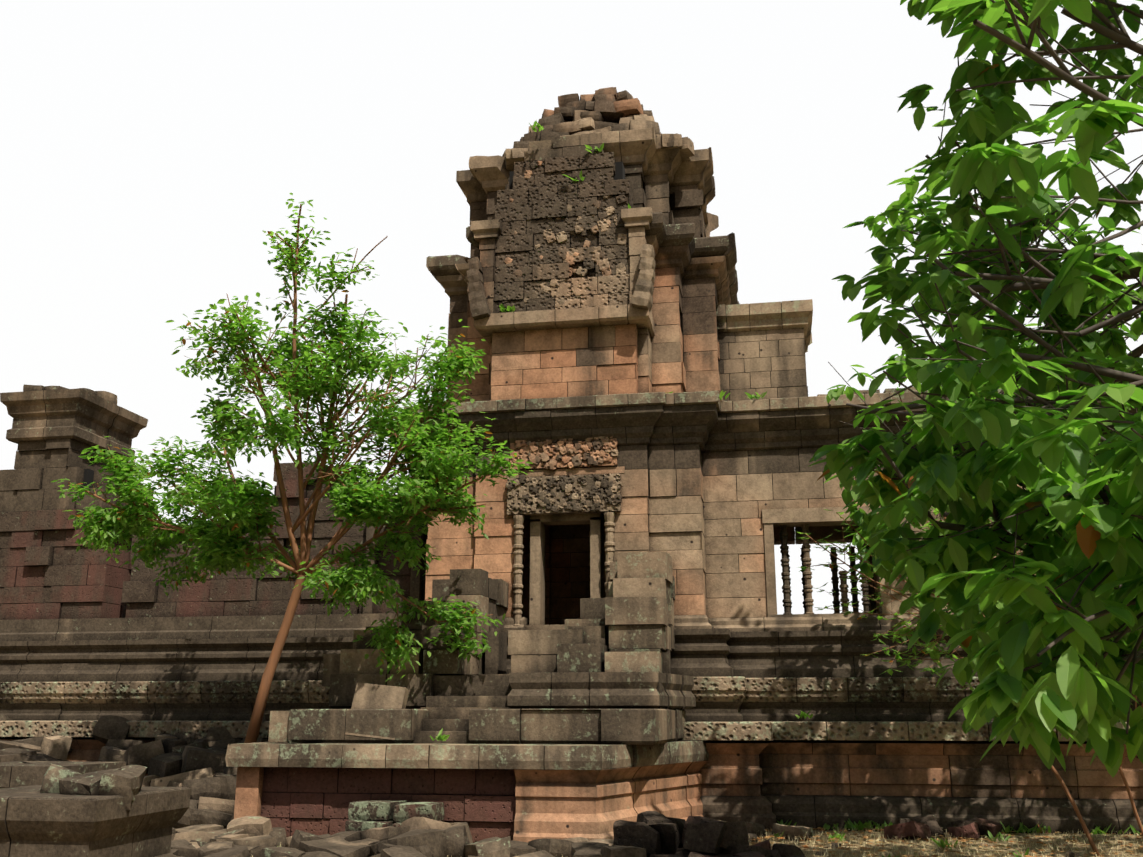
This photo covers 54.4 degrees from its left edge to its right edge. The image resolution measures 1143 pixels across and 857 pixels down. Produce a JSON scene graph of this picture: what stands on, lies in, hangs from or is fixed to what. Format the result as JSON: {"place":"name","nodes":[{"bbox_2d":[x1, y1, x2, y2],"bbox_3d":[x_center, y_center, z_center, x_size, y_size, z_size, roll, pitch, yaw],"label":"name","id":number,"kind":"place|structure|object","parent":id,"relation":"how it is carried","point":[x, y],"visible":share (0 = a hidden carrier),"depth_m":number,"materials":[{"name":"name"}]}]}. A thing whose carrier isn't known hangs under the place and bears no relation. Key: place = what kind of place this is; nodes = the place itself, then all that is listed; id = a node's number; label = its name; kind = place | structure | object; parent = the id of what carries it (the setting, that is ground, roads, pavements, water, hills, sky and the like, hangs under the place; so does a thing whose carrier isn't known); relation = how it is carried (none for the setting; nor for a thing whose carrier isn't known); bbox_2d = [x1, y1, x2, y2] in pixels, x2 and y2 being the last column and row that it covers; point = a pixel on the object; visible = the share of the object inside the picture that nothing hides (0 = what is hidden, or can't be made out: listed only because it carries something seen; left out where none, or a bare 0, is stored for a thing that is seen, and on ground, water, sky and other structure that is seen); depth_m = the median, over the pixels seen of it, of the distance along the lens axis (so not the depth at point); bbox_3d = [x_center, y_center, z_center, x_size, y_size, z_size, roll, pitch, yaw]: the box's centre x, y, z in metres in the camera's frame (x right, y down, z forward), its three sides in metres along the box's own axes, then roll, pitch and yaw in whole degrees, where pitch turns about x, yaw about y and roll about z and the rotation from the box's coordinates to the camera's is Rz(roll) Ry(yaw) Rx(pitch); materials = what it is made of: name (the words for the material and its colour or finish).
{"place":"outdoors","nodes":[
{"label":"outdoors","id":0,"kind":"place"},
{"bbox_2d":[51,193,532,742],"bbox_3d":[-4.543,0.601,18.535,7.887,9.153,4.810,-3,-15,10],"label":"tree","id":1,"kind":"object","parent":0,"point":[223,555],"depth_m":17.94,"materials":[{"name":"green plant"}]},
{"bbox_2d":[0,462,1002,856],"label":"stone wall","id":2,"kind":"structure","parent":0,"point":[46,572],"depth_m":23.16,"materials":[{"name":"brown stone"}]},
{"bbox_2d":[0,152,1140,740],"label":"carved relief","id":3,"kind":"object","parent":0,"point":[540,264],"visible":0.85,"depth_m":21.65},
{"bbox_2d":[0,0,1142,614],"label":"sky","id":4,"kind":"structure","parent":0,"point":[149,149],"materials":[{"name":"white"}]},
{"bbox_2d":[252,826,1142,856],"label":"ground","id":5,"kind":"structure","parent":0,"point":[1018,836],"depth_m":15.76,"materials":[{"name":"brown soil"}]},
{"bbox_2d":[277,121,1142,856],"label":"plants","id":6,"kind":"object","parent":5,"relation":"on","point":[805,715],"depth_m":16.15,"materials":[{"name":"green plant"}]},
{"bbox_2d":[808,0,1142,776],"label":"tree","id":7,"kind":"object","parent":5,"relation":"on","point":[1066,694],"depth_m":7.57,"materials":[{"name":"green plant"}]},
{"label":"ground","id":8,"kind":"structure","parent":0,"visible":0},
{"bbox_2d":[0,87,1142,856],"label":"stone temple","id":9,"kind":"structure","parent":8,"relation":"on","point":[570,701],"depth_m":20.94,"materials":[{"name":"brown stone"}]}
]}

